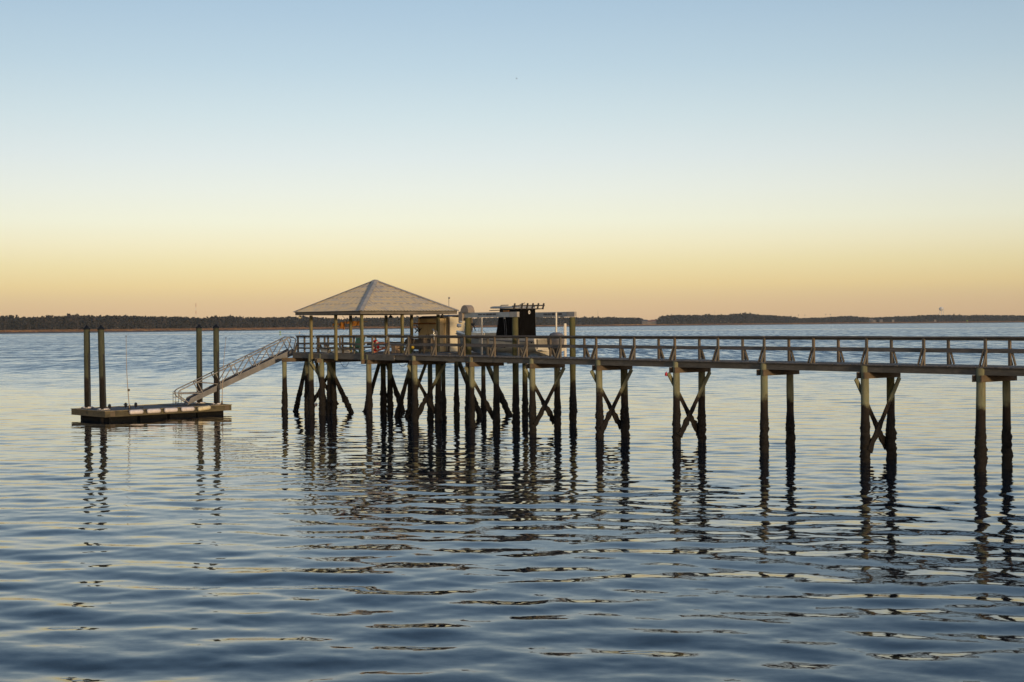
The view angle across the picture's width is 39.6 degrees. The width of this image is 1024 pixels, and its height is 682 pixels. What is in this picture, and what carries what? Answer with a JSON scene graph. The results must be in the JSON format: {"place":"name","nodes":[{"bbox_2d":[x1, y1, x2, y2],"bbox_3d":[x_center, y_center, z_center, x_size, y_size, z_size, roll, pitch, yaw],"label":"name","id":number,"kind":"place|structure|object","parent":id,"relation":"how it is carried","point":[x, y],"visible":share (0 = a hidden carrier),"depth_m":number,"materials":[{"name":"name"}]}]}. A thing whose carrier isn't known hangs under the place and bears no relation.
{"place":"outdoors","nodes":[
{"label":"outdoors","id":0,"kind":"place"},
{"bbox_2d":[0,323,1023,681],"bbox_3d":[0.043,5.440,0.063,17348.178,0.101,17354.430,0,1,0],"label":"water","id":1,"kind":"structure","parent":0,"point":[254,535],"depth_m":38.39,"materials":[{"name":"blue liquid"}]},
{"bbox_2d":[83,325,90,406],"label":"dock pile","id":2,"kind":"object","parent":1,"relation":"in","point":[87,385],"visible":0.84,"depth_m":85.04,"materials":[{"name":"brown wood"}]},
{"bbox_2d":[97,325,106,420],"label":"dock pile","id":3,"kind":"object","parent":1,"relation":"in","point":[102,371],"visible":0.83,"depth_m":83.08,"materials":[{"name":"brown wood"}]},
{"bbox_2d":[70,391,231,420],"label":"floating dock","id":4,"kind":"object","parent":1,"relation":"on","point":[113,413],"visible":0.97,"depth_m":85.02,"materials":[{"name":"grey wood"}]},
{"bbox_2d":[126,336,130,408],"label":"mooring whip","id":5,"kind":"object","parent":4,"relation":"on","point":[129,407],"visible":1,"depth_m":83.80,"materials":[{"name":"white plastic"}]},
{"bbox_2d":[128,409,143,414],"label":"dock fender","id":6,"kind":"object","parent":4,"relation":"hanging from","point":[139,411],"visible":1,"depth_m":83.17,"materials":[{"name":"white plastic"}]},
{"bbox_2d":[145,408,160,413],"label":"dock fender","id":7,"kind":"object","parent":4,"relation":"hanging from","point":[158,410],"visible":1,"depth_m":83.98,"materials":[{"name":"white plastic"}]},
{"bbox_2d":[163,407,177,412],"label":"dock fender","id":8,"kind":"object","parent":4,"relation":"hanging from","point":[166,410],"visible":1,"depth_m":84.78,"materials":[{"name":"white plastic"}]},
{"bbox_2d":[180,407,194,411],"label":"dock fender","id":9,"kind":"object","parent":4,"relation":"hanging from","point":[184,409],"visible":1,"depth_m":85.57,"materials":[{"name":"white plastic"}]},
{"bbox_2d":[196,405,210,410],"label":"dock fender","id":10,"kind":"object","parent":4,"relation":"hanging from","point":[203,408],"visible":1,"depth_m":86.39,"materials":[{"name":"white plastic"}]},
{"bbox_2d":[220,341,225,404],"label":"mooring whip","id":11,"kind":"object","parent":4,"relation":"on","point":[222,381],"visible":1,"depth_m":87.48,"materials":[{"name":"white plastic"}]},
{"bbox_2d":[174,336,295,404],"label":"gangway","id":12,"kind":"object","parent":4,"relation":"on","point":[255,367],"visible":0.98,"depth_m":88.91,"materials":[{"name":"metal"}]},
{"bbox_2d":[195,324,202,402],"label":"dock pile","id":13,"kind":"object","parent":1,"relation":"in","point":[198,327],"visible":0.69,"depth_m":89.35,"materials":[{"name":"brown wood"}]},
{"bbox_2d":[213,324,219,403],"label":"dock pile","id":14,"kind":"object","parent":1,"relation":"in","point":[216,327],"visible":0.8,"depth_m":87.96,"materials":[{"name":"brown wood"}]},
{"bbox_2d":[281,334,512,419],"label":"pier platform","id":15,"kind":"structure","parent":1,"relation":"in","point":[330,403],"depth_m":86.51,"materials":[{"name":"brown wood"}]},
{"bbox_2d":[321,346,331,352],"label":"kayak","id":16,"kind":"object","parent":15,"relation":"on","point":[325,350],"visible":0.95,"depth_m":86.69,"materials":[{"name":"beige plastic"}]},
{"bbox_2d":[331,347,350,352],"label":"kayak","id":17,"kind":"object","parent":15,"relation":"on","point":[345,351],"visible":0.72,"depth_m":85.17,"materials":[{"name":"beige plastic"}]},
{"bbox_2d":[350,338,365,352],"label":"garden chair","id":18,"kind":"object","parent":15,"relation":"on","point":[357,341],"visible":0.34,"depth_m":86.56,"materials":[{"name":"green paint"}]},
{"bbox_2d":[293,280,458,360],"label":"gazebo","id":19,"kind":"object","parent":15,"relation":"on","point":[375,297],"visible":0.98,"depth_m":85.00,"materials":[{"name":"grey wood"}]},
{"bbox_2d":[332,317,366,329],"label":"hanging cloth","id":20,"kind":"object","parent":19,"relation":"hanging from","point":[342,324],"visible":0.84,"depth_m":86.18,"materials":[{"name":"orange fabric"}]},
{"bbox_2d":[391,346,400,352],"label":"storage box","id":21,"kind":"object","parent":15,"relation":"on","point":[395,349],"visible":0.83,"depth_m":84.59,"materials":[{"name":"beige plastic"}]},
{"bbox_2d":[410,338,433,352],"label":"fish cleaning table","id":22,"kind":"object","parent":15,"relation":"on","point":[420,340],"visible":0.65,"depth_m":83.16,"materials":[{"name":"brown wood"}]},
{"bbox_2d":[413,316,445,351],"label":"storage shed","id":23,"kind":"structure","parent":15,"relation":"on","point":[427,324],"depth_m":87.20,"materials":[{"name":"beige plastic"}]},
{"bbox_2d":[419,321,427,334],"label":"door","id":24,"kind":"structure","parent":23,"relation":"in","point":[424,331],"depth_m":87.82,"materials":[{"name":"brown wood"}]},
{"bbox_2d":[428,321,435,338],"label":"door","id":25,"kind":"structure","parent":23,"relation":"in","point":[430,326],"depth_m":87.16,"materials":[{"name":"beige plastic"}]},
{"bbox_2d":[431,315,472,351],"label":"storage shed","id":26,"kind":"structure","parent":15,"relation":"on","point":[452,322],"depth_m":87.13,"materials":[{"name":"plastic"}]},
{"bbox_2d":[458,305,577,426],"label":"lift","id":27,"kind":"object","parent":1,"relation":"in","point":[466,313],"visible":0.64,"depth_m":78.02,"materials":[{"name":"brown wood"}]},
{"bbox_2d":[456,303,565,370],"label":"motor boat","id":28,"kind":"object","parent":27,"relation":"on","point":[526,322],"visible":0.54,"depth_m":77.77,"materials":[{"name":"grey metal"}]},
{"bbox_2d":[365,335,1023,471],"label":"boardwalk pier","id":29,"kind":"structure","parent":1,"relation":"in","point":[866,371],"depth_m":62.28,"materials":[{"name":"brown wood"}]},
{"bbox_2d":[373,340,379,350],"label":"life ring","id":30,"kind":"object","parent":29,"relation":"hanging from","point":[377,348],"visible":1,"depth_m":82.37,"materials":[{"name":"plastic"}]},
{"bbox_2d":[0,322,1023,333],"bbox_3d":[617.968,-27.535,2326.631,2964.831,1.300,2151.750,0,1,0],"label":"mud bank","id":31,"kind":"structure","parent":0,"point":[473,327],"depth_m":2043.25,"materials":[{"name":"brown soil"}]},
{"bbox_2d":[0,321,1023,332],"bbox_3d":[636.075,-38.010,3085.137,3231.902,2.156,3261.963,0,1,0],"label":"marsh grass","id":32,"kind":"structure","parent":31,"relation":"on","point":[82,330],"depth_m":2329.37,"materials":[{"name":"green plant"}]},
{"bbox_2d":[0,0,1023,324],"label":"sky","id":33,"kind":"structure","parent":0,"point":[644,159],"materials":[{"name":"blue"}]},
{"bbox_3d":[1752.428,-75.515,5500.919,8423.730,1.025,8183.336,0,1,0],"label":"marsh","id":34,"kind":"structure","parent":0,"visible":0},
{"bbox_2d":[0,313,642,329],"bbox_3d":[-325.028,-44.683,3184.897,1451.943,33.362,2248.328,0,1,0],"label":"woods","id":35,"kind":"object","parent":34,"relation":"on","point":[65,322],"visible":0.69,"depth_m":2580.39,"materials":[{"name":"green plant"}]},
{"bbox_2d":[655,313,1023,323],"bbox_3d":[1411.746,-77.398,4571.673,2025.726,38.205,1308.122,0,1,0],"label":"woods","id":36,"kind":"object","parent":34,"relation":"on","point":[733,318],"visible":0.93,"depth_m":4661.22,"materials":[{"name":"green plant"}]},
{"bbox_2d":[939,307,943,314],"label":"water tower","id":37,"kind":"structure","parent":34,"relation":"on","point":[941,309],"depth_m":5193.40,"materials":[{"name":"metal"}]}
]}

